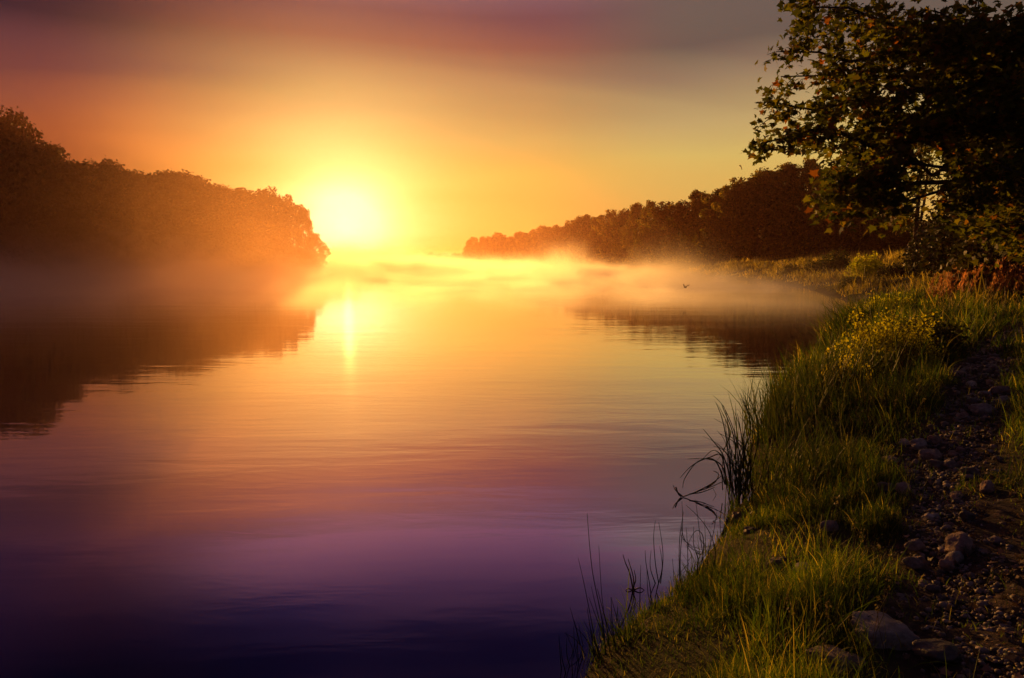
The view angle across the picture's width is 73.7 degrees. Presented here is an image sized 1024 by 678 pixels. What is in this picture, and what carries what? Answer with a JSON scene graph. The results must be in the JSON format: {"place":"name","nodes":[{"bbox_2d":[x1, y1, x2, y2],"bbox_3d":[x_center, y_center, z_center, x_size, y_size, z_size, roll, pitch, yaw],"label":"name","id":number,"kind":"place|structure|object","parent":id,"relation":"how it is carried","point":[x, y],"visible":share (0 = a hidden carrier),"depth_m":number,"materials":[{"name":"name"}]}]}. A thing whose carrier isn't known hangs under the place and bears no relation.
{"place":"outdoors","nodes":[
{"label":"outdoors","id":0,"kind":"place"},
{"bbox_2d":[0,262,853,677],"bbox_3d":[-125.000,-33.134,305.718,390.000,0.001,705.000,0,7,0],"label":"river","id":1,"kind":"structure","parent":0,"point":[402,470],"depth_m":7.58,"materials":[{"name":"liquid"}]},
{"bbox_2d":[559,516,641,673],"bbox_3d":[0.500,1.504,3.827,0.498,1.183,0.479,0,7,0],"label":"reed sprout","id":2,"kind":"object","parent":1,"relation":"in","point":[594,652],"visible":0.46,"depth_m":3.72,"materials":[{"name":"plant"}]},
{"bbox_2d":[623,555,643,590],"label":"drowned twig","id":3,"kind":"object","parent":1,"relation":"in","point":[633,586],"visible":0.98,"depth_m":4.57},
{"bbox_2d":[650,520,662,588],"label":"thin stems","id":4,"kind":"object","parent":1,"relation":"in","point":[659,579],"visible":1,"depth_m":4.64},
{"bbox_2d":[672,499,716,590],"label":"thin stems","id":5,"kind":"object","parent":1,"relation":"in","point":[694,548],"visible":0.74,"depth_m":4.44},
{"bbox_2d":[673,471,723,496],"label":"broken stalk","id":6,"kind":"object","parent":1,"relation":"on","point":[701,489],"visible":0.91,"depth_m":6.37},
{"bbox_2d":[680,394,770,509],"bbox_3d":[2.042,1.175,6.109,0.882,1.421,0.652,-5,8,-35],"label":"leaning sedge","id":7,"kind":"object","parent":1,"relation":"in","point":[741,462],"visible":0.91,"depth_m":6.17,"materials":[{"name":"plant"}]},
{"bbox_2d":[0,252,1023,677],"bbox_3d":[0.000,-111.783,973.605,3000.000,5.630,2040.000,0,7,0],"label":"ground","id":8,"kind":"structure","parent":0,"point":[988,524],"depth_m":4.46,"materials":[{"name":"soil"}]},
{"bbox_2d":[0,137,36,264],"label":"broadleaf tree","id":9,"kind":"object","parent":8,"relation":"on","point":[6,175],"visible":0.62,"depth_m":87.54,"materials":[{"name":"green plant"}]},
{"bbox_2d":[0,105,53,264],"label":"broadleaf tree","id":10,"kind":"object","parent":8,"relation":"on","point":[13,134],"visible":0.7,"depth_m":88.26,"materials":[{"name":"green plant"}]},
{"bbox_2d":[0,106,63,265],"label":"broadleaf tree","id":11,"kind":"object","parent":8,"relation":"on","point":[29,138],"visible":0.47,"depth_m":89.44,"materials":[{"name":"green plant"}]},
{"bbox_2d":[6,141,101,265],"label":"broadleaf tree","id":12,"kind":"object","parent":8,"relation":"on","point":[55,150],"visible":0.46,"depth_m":90.54,"materials":[{"name":"green plant"}]},
{"bbox_2d":[21,158,120,265],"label":"broadleaf tree","id":13,"kind":"object","parent":8,"relation":"on","point":[73,210],"visible":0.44,"depth_m":91.88,"materials":[{"name":"green plant"}]},
{"bbox_2d":[67,158,143,266],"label":"broadleaf tree","id":14,"kind":"object","parent":8,"relation":"on","point":[110,222],"visible":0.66,"depth_m":93.25,"materials":[{"name":"green plant"}]},
{"bbox_2d":[76,155,151,265],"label":"broadleaf tree","id":15,"kind":"object","parent":8,"relation":"on","point":[113,170],"visible":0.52,"depth_m":94.46,"materials":[{"name":"green plant"}]},
{"bbox_2d":[107,169,179,266],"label":"broadleaf tree","id":16,"kind":"object","parent":8,"relation":"on","point":[140,182],"visible":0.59,"depth_m":96.91,"materials":[{"name":"green plant"}]},
{"bbox_2d":[120,169,213,268],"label":"broadleaf tree","id":17,"kind":"object","parent":8,"relation":"on","point":[145,219],"visible":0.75,"depth_m":98.31,"materials":[{"name":"green plant"}]},
{"bbox_2d":[149,169,228,266],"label":"broadleaf tree","id":18,"kind":"object","parent":8,"relation":"on","point":[174,233],"visible":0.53,"depth_m":100.42,"materials":[{"name":"green plant"}]},
{"bbox_2d":[162,172,237,266],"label":"broadleaf tree","id":19,"kind":"object","parent":8,"relation":"on","point":[209,206],"visible":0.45,"depth_m":103.32,"materials":[{"name":"green plant"}]},
{"bbox_2d":[199,183,258,264],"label":"broadleaf tree","id":20,"kind":"object","parent":8,"relation":"on","point":[226,209],"visible":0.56,"depth_m":105.57,"materials":[{"name":"green plant"}]},
{"bbox_2d":[219,187,292,265],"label":"broadleaf tree","id":21,"kind":"object","parent":8,"relation":"on","point":[245,194],"visible":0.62,"depth_m":107.31,"materials":[{"name":"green plant"}]},
{"bbox_2d":[233,186,303,265],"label":"broadleaf tree","id":22,"kind":"object","parent":8,"relation":"on","point":[272,198],"visible":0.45,"depth_m":109.73,"materials":[{"name":"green plant"}]},
{"bbox_2d":[267,194,306,268],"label":"broadleaf tree","id":23,"kind":"object","parent":8,"relation":"on","point":[287,200],"visible":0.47,"depth_m":112.10,"materials":[{"name":"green plant"}]},
{"bbox_2d":[294,207,315,271],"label":"broadleaf tree","id":24,"kind":"object","parent":8,"relation":"on","point":[306,224],"visible":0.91,"depth_m":113.06,"materials":[{"name":"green plant"}]},
{"bbox_2d":[304,233,330,272],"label":"broadleaf tree","id":25,"kind":"object","parent":8,"relation":"on","point":[315,243],"visible":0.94,"depth_m":114.01,"materials":[{"name":"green plant"}]},
{"bbox_2d":[325,252,462,257],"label":"distant woods","id":26,"kind":"object","parent":8,"relation":"on","point":[381,255],"visible":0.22,"depth_m":689.49,"materials":[{"name":"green plant"}]},
{"bbox_2d":[0,230,906,272],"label":"undergrowth","id":27,"kind":"object","parent":8,"relation":"on","point":[857,247],"visible":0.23,"depth_m":107.97,"materials":[{"name":"green plant"}]},
{"bbox_2d":[462,237,477,262],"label":"broadleaf tree","id":28,"kind":"object","parent":8,"relation":"on","point":[468,247],"visible":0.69,"depth_m":373.21,"materials":[{"name":"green plant"}]},
{"bbox_2d":[481,236,492,261],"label":"broadleaf tree","id":29,"kind":"object","parent":8,"relation":"on","point":[487,239],"visible":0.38,"depth_m":341.04,"materials":[{"name":"orange plant"}]},
{"bbox_2d":[486,231,503,261],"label":"broadleaf tree","id":30,"kind":"object","parent":8,"relation":"on","point":[494,241],"visible":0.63,"depth_m":327.46,"materials":[{"name":"orange plant"}]},
{"bbox_2d":[493,235,509,261],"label":"broadleaf tree","id":31,"kind":"object","parent":8,"relation":"on","point":[498,254],"visible":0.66,"depth_m":315.42,"materials":[{"name":"orange plant"}]},
{"bbox_2d":[507,231,523,261],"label":"broadleaf tree","id":32,"kind":"object","parent":8,"relation":"on","point":[513,240],"visible":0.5,"depth_m":289.64,"materials":[{"name":"orange plant"}]},
{"bbox_2d":[513,232,528,262],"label":"broadleaf tree","id":33,"kind":"object","parent":8,"relation":"on","point":[520,250],"visible":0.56,"depth_m":276.38,"materials":[{"name":"orange plant"}]},
{"bbox_2d":[523,229,534,261],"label":"broadleaf tree","id":34,"kind":"object","parent":8,"relation":"on","point":[527,240],"visible":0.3,"depth_m":267.40,"materials":[{"name":"orange plant"}]},
{"bbox_2d":[529,225,546,261],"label":"broadleaf tree","id":35,"kind":"object","parent":8,"relation":"on","point":[537,234],"visible":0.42,"depth_m":255.14,"materials":[{"name":"orange plant"}]},
{"bbox_2d":[538,226,556,260],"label":"broadleaf tree","id":36,"kind":"object","parent":8,"relation":"on","point":[546,233],"visible":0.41,"depth_m":242.28,"materials":[{"name":"orange plant"}]},
{"bbox_2d":[545,224,561,262],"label":"broadleaf tree","id":37,"kind":"object","parent":8,"relation":"on","point":[552,247],"visible":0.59,"depth_m":228.48,"materials":[{"name":"orange plant"}]},
{"bbox_2d":[556,220,575,261],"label":"broadleaf tree","id":38,"kind":"object","parent":8,"relation":"on","point":[561,246],"visible":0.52,"depth_m":219.79,"materials":[{"name":"orange plant"}]},
{"bbox_2d":[565,215,586,261],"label":"broadleaf tree","id":39,"kind":"object","parent":8,"relation":"on","point":[575,225],"visible":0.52,"depth_m":208.67,"materials":[{"name":"orange plant"}]},
{"bbox_2d":[577,214,594,261],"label":"broadleaf tree","id":40,"kind":"object","parent":8,"relation":"on","point":[586,219],"visible":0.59,"depth_m":199.25,"materials":[{"name":"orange plant"}]},
{"bbox_2d":[583,217,606,261],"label":"broadleaf tree","id":41,"kind":"object","parent":8,"relation":"on","point":[590,243],"visible":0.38,"depth_m":189.16,"materials":[{"name":"green plant"}]},
{"bbox_2d":[591,209,617,261],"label":"broadleaf tree","id":42,"kind":"object","parent":8,"relation":"on","point":[604,232],"visible":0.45,"depth_m":178.65,"materials":[{"name":"green plant"}]},
{"bbox_2d":[607,208,630,262],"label":"broadleaf tree","id":43,"kind":"object","parent":8,"relation":"on","point":[622,218],"visible":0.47,"depth_m":167.52,"materials":[{"name":"green plant"}]},
{"bbox_2d":[617,202,648,263],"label":"broadleaf tree","id":44,"kind":"object","parent":8,"relation":"on","point":[634,213],"visible":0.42,"depth_m":154.88,"materials":[{"name":"green plant"}]},
{"bbox_2d":[631,199,659,263],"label":"broadleaf tree","id":45,"kind":"object","parent":8,"relation":"on","point":[640,238],"visible":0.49,"depth_m":143.00,"materials":[{"name":"green plant"}]},
{"bbox_2d":[639,201,676,263],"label":"broadleaf tree","id":46,"kind":"object","parent":8,"relation":"on","point":[664,213],"visible":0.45,"depth_m":136.34,"materials":[{"name":"green plant"}]},
{"bbox_2d":[660,199,694,263],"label":"broadleaf tree","id":47,"kind":"object","parent":8,"relation":"on","point":[678,208],"visible":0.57,"depth_m":127.86,"materials":[{"name":"green plant"}]},
{"bbox_2d":[676,189,715,262],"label":"broadleaf tree","id":48,"kind":"object","parent":8,"relation":"on","point":[697,206],"visible":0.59,"depth_m":121.55,"materials":[{"name":"green plant"}]},
{"bbox_2d":[691,185,738,262],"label":"broadleaf tree","id":49,"kind":"object","parent":8,"relation":"on","point":[711,230],"visible":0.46,"depth_m":114.39,"materials":[{"name":"green plant"}]},
{"bbox_2d":[711,176,761,260],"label":"broadleaf tree","id":50,"kind":"object","parent":8,"relation":"on","point":[735,193],"visible":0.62,"depth_m":109.21,"materials":[{"name":"green plant"}]},
{"bbox_2d":[732,166,785,257],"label":"broadleaf tree","id":51,"kind":"object","parent":8,"relation":"on","point":[752,189],"visible":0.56,"depth_m":106.54,"materials":[{"name":"green plant"}]},
{"bbox_2d":[767,557,786,569],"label":"stone","id":52,"kind":"object","parent":8,"relation":"on","point":[779,559],"visible":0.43,"depth_m":4.32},
{"bbox_2d":[719,352,846,450],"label":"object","id":53,"kind":"object","parent":8,"relation":"on","point":[779,406],"visible":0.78,"depth_m":8.01,"materials":[{"name":"plant"}]},
{"bbox_2d":[755,162,812,257],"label":"broadleaf tree","id":54,"kind":"object","parent":8,"relation":"on","point":[784,178],"visible":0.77,"depth_m":102.19,"materials":[{"name":"green plant"}]},
{"bbox_2d":[777,261,801,274],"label":"meadow shrub","id":55,"kind":"object","parent":8,"relation":"on","point":[788,269],"visible":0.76,"depth_m":69.37,"materials":[{"name":"green plant"}]},
{"bbox_2d":[580,271,1023,677],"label":"grass","id":56,"kind":"structure","parent":8,"relation":"on","point":[803,590],"depth_m":4.60,"materials":[{"name":"plant"}]},
{"bbox_2d":[780,156,836,256],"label":"broadleaf tree","id":57,"kind":"object","parent":8,"relation":"on","point":[800,181],"visible":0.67,"depth_m":99.40,"materials":[{"name":"green plant"}]},
{"bbox_2d":[803,259,823,272],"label":"meadow shrub","id":58,"kind":"object","parent":8,"relation":"on","point":[813,263],"visible":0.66,"depth_m":65.38,"materials":[{"name":"green plant"}]},
{"bbox_2d":[731,395,896,494],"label":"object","id":59,"kind":"object","parent":8,"relation":"on","point":[818,462],"visible":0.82,"depth_m":5.98,"materials":[{"name":"plant"}]},
{"bbox_2d":[623,370,1023,677],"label":"leaf litter","id":60,"kind":"object","parent":8,"relation":"on","point":[1003,638],"visible":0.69,"depth_m":3.58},
{"bbox_2d":[820,520,838,531],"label":"stone","id":61,"kind":"object","parent":8,"relation":"on","point":[829,525],"visible":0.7,"depth_m":4.67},
{"bbox_2d":[807,167,860,253],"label":"broadleaf tree","id":62,"kind":"object","parent":8,"relation":"on","point":[833,243],"visible":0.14,"depth_m":98.45,"materials":[{"name":"green plant"}]},
{"bbox_2d":[816,247,853,270],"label":"round bush","id":63,"kind":"object","parent":8,"relation":"on","point":[837,261],"visible":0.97,"depth_m":63.11,"materials":[{"name":"green plant"}]},
{"bbox_2d":[805,645,865,673],"bbox_3d":[1.428,1.423,3.018,0.247,0.091,0.147,6,9,41],"label":"stone","id":64,"kind":"object","parent":8,"relation":"on","point":[833,653],"visible":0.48,"depth_m":2.98,"materials":[{"name":"stone"}]},
{"bbox_2d":[741,327,934,417],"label":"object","id":65,"kind":"object","parent":8,"relation":"on","point":[835,373],"visible":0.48,"depth_m":9.04,"materials":[{"name":"plant"}]},
{"bbox_2d":[812,348,878,392],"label":"leafy clump","id":66,"kind":"object","parent":8,"relation":"on","point":[848,365],"visible":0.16,"depth_m":9.38,"materials":[{"name":"green plant"}]},
{"bbox_2d":[679,243,1023,323],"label":"meadow grass","id":67,"kind":"structure","parent":8,"relation":"on","point":[733,265],"depth_m":60.87,"materials":[{"name":"plant"}]},
{"bbox_2d":[838,275,868,287],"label":"meadow shrub","id":68,"kind":"object","parent":8,"relation":"on","point":[846,279],"visible":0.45,"depth_m":43.70,"materials":[{"name":"green plant"}]},
{"bbox_2d":[802,278,909,338],"bbox_3d":[9.227,-0.800,18.378,3.103,2.160,2.846,-4,8,-32],"label":"sedge tussock","id":69,"kind":"object","parent":8,"relation":"on","point":[845,316],"visible":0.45,"depth_m":18.27,"materials":[{"name":"green plant"}]},
{"bbox_2d":[831,200,888,251],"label":"broadleaf tree","id":70,"kind":"object","parent":8,"relation":"on","point":[860,230],"visible":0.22,"depth_m":95.64,"materials":[{"name":"green plant"}]},
{"bbox_2d":[812,325,909,370],"bbox_3d":[5.269,0.247,10.540,1.488,1.126,1.377,0,7,0],"label":"reed clump","id":71,"kind":"object","parent":8,"relation":"on","point":[853,350],"visible":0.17,"depth_m":10.47,"materials":[{"name":"green plant"}]},
{"bbox_2d":[844,251,888,277],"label":"leafy shrub","id":72,"kind":"object","parent":8,"relation":"on","point":[868,267],"visible":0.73,"depth_m":49.34,"materials":[{"name":"green plant"}]},
{"bbox_2d":[739,0,1023,270],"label":"maple tree","id":73,"kind":"object","parent":8,"relation":"on","point":[969,129],"visible":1,"depth_m":9.40,"materials":[{"name":"green plant"}]},
{"bbox_2d":[850,610,919,650],"bbox_3d":[1.740,1.381,3.214,0.290,0.124,0.238,0,7,-1],"label":"stone","id":74,"kind":"object","parent":8,"relation":"on","point":[907,636],"visible":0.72,"depth_m":3.13,"materials":[{"name":"stone"}]},
{"bbox_2d":[859,292,915,314],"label":"leafy clump","id":75,"kind":"object","parent":8,"relation":"on","point":[908,299],"visible":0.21,"depth_m":21.13,"materials":[{"name":"green plant"}]},
{"bbox_2d":[830,305,949,372],"bbox_3d":[5.713,0.050,10.402,1.503,1.193,1.453,0,7,0],"label":"leafy clump","id":76,"kind":"object","parent":8,"relation":"on","point":[889,334],"visible":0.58,"depth_m":10.16,"materials":[{"name":"green plant"}]},
{"bbox_2d":[860,216,921,250],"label":"broadleaf tree","id":77,"kind":"object","parent":8,"relation":"on","point":[883,243],"visible":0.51,"depth_m":93.26,"materials":[{"name":"green plant"}]},
{"bbox_2d":[874,262,910,277],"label":"bush","id":78,"kind":"object","parent":8,"relation":"on","point":[889,269],"visible":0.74,"depth_m":45.49,"materials":[{"name":"green plant"}]},
{"bbox_2d":[894,481,910,493],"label":"stone","id":79,"kind":"object","parent":8,"relation":"on","point":[903,484],"visible":0.8,"depth_m":5.16,"materials":[{"name":"grey stone"}]},
{"bbox_2d":[886,221,943,248],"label":"broadleaf tree","id":80,"kind":"object","parent":8,"relation":"on","point":[904,242],"visible":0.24,"depth_m":92.78,"materials":[{"name":"green plant"}]},
{"bbox_2d":[904,538,926,551],"bbox_3d":[2.413,1.233,4.090,0.125,0.063,0.090,-4,7,0],"label":"stone","id":81,"kind":"object","parent":8,"relation":"on","point":[916,544],"visible":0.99,"depth_m":4.07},
{"bbox_2d":[902,556,929,569],"bbox_3d":[2.314,1.280,3.916,0.143,0.071,0.098,6,8,15],"label":"stone","id":82,"kind":"object","parent":8,"relation":"on","point":[915,562],"visible":0.94,"depth_m":3.89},
{"bbox_2d":[892,145,943,263],"bbox_3d":[30.395,-11.205,51.040,5.877,11.937,6.168,0,7,0],"label":"slender tree","id":83,"kind":"object","parent":8,"relation":"on","point":[916,216],"visible":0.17,"depth_m":50.98,"materials":[{"name":"green plant"}]},
{"bbox_2d":[909,438,926,449],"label":"stone","id":84,"kind":"object","parent":8,"relation":"on","point":[918,443],"visible":0.94,"depth_m":6.24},
{"bbox_2d":[877,311,972,356],"bbox_3d":[6.731,0.000,11.221,1.426,0.911,1.302,3,7,26],"label":"leafy clump","id":85,"kind":"object","parent":8,"relation":"on","point":[947,332],"visible":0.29,"depth_m":10.99,"materials":[{"name":"green plant"}]},
{"bbox_2d":[903,214,949,278],"bbox_3d":[25.007,-5.284,39.578,4.091,3.905,3.712,2,7,14],"label":"thicket bush","id":86,"kind":"object","parent":8,"relation":"on","point":[910,265],"visible":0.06,"depth_m":40.13,"materials":[{"name":"green plant"}]},
{"bbox_2d":[897,161,960,277],"bbox_3d":[22.257,-6.100,33.464,5.522,6.708,4.986,5,8,36],"label":"thicket bush","id":87,"kind":"object","parent":8,"relation":"on","point":[935,221],"visible":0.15,"depth_m":33.87,"materials":[{"name":"green plant"}]},
{"bbox_2d":[918,449,941,460],"bbox_3d":[3.619,1.001,5.891,0.158,0.109,0.171,-3,7,-27],"label":"stone","id":88,"kind":"object","parent":8,"relation":"on","point":[929,454],"visible":0.82,"depth_m":5.86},
{"bbox_2d":[924,584,940,592],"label":"stone","id":89,"kind":"object","parent":8,"relation":"on","point":[932,588],"visible":1,"depth_m":3.56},
{"bbox_2d":[912,638,960,663],"bbox_3d":[1.852,1.354,2.973,0.159,0.064,0.160,-2,7,-18],"label":"stone","id":90,"kind":"object","parent":8,"relation":"on","point":[932,650],"visible":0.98,"depth_m":2.95,"materials":[{"name":"stone"}]},
{"bbox_2d":[926,459,947,468],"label":"stone","id":91,"kind":"object","parent":8,"relation":"on","point":[937,463],"visible":0.83,"depth_m":5.58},
{"bbox_2d":[938,559,954,571],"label":"stone","id":92,"kind":"object","parent":8,"relation":"on","point":[946,565],"visible":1,"depth_m":3.79,"materials":[{"name":"grey stone"}]},
{"bbox_2d":[925,270,969,302],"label":"red plumed weed","id":93,"kind":"object","parent":8,"relation":"on","point":[934,288],"visible":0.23,"depth_m":21.57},
{"bbox_2d":[942,458,958,468],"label":"stone","id":94,"kind":"object","parent":8,"relation":"on","point":[948,463],"visible":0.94,"depth_m":5.52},
{"bbox_2d":[920,192,985,278],"bbox_3d":[19.207,-5.210,26.486,5.573,6.463,5.030,5,8,38],"label":"thicket bush","id":95,"kind":"object","parent":8,"relation":"on","point":[938,256],"visible":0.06,"depth_m":26.90,"materials":[{"name":"green plant"}]},
{"bbox_2d":[944,551,963,564],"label":"stone","id":96,"kind":"object","parent":8,"relation":"on","point":[958,556],"visible":0.81,"depth_m":3.82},
{"bbox_2d":[944,532,974,555],"bbox_3d":[2.583,1.188,3.944,0.202,0.128,0.154,-7,9,-27],"label":"stone","id":97,"kind":"object","parent":8,"relation":"on","point":[956,541],"visible":0.81,"depth_m":3.91,"materials":[{"name":"grey stone"}]},
{"bbox_2d":[937,262,994,301],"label":"red plumed weed","id":98,"kind":"object","parent":8,"relation":"on","point":[949,285],"visible":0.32,"depth_m":20.74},
{"bbox_2d":[959,509,975,520],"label":"stone","id":99,"kind":"object","parent":8,"relation":"on","point":[964,514],"visible":1,"depth_m":4.35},
{"bbox_2d":[968,403,996,415],"bbox_3d":[4.854,0.728,7.029,0.248,0.146,0.208,3,7,19],"label":"stone","id":100,"kind":"object","parent":8,"relation":"on","point":[979,409],"visible":0.88,"depth_m":6.98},
{"bbox_2d":[944,212,1023,289],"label":"thicket bush","id":101,"kind":"object","parent":8,"relation":"on","point":[978,250],"visible":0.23,"depth_m":20.17,"materials":[{"name":"green plant"}]},
{"bbox_2d":[954,262,1016,299],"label":"red plumed weed","id":102,"kind":"object","parent":8,"relation":"on","point":[963,280],"visible":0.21,"depth_m":20.08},
{"bbox_2d":[979,480,994,493],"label":"stone","id":103,"kind":"object","parent":8,"relation":"on","point":[986,486],"visible":0.99,"depth_m":4.74,"materials":[{"name":"grey stone"}]},
{"bbox_2d":[959,258,1023,296],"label":"red plumed weed","id":104,"kind":"object","parent":8,"relation":"on","point":[992,272],"visible":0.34,"depth_m":19.30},
{"bbox_2d":[967,256,1023,297],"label":"red plumed weed","id":105,"kind":"object","parent":8,"relation":"on","point":[999,281],"visible":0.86,"depth_m":18.73,"materials":[{"name":"plant"}]},
{"bbox_2d":[988,386,1010,394],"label":"stone","id":106,"kind":"object","parent":8,"relation":"on","point":[995,390],"visible":0.82,"depth_m":7.57,"materials":[{"name":"grey stone"}]},
{"bbox_2d":[0,0,1023,257],"label":"sky","id":107,"kind":"structure","parent":0,"point":[416,128],"materials":[{"name":"orange"}]},
{"bbox_2d":[890,328,1023,677],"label":"gravel","id":108,"kind":"structure","parent":0,"point":[941,475],"depth_m":4.11,"materials":[{"name":"gravel"}]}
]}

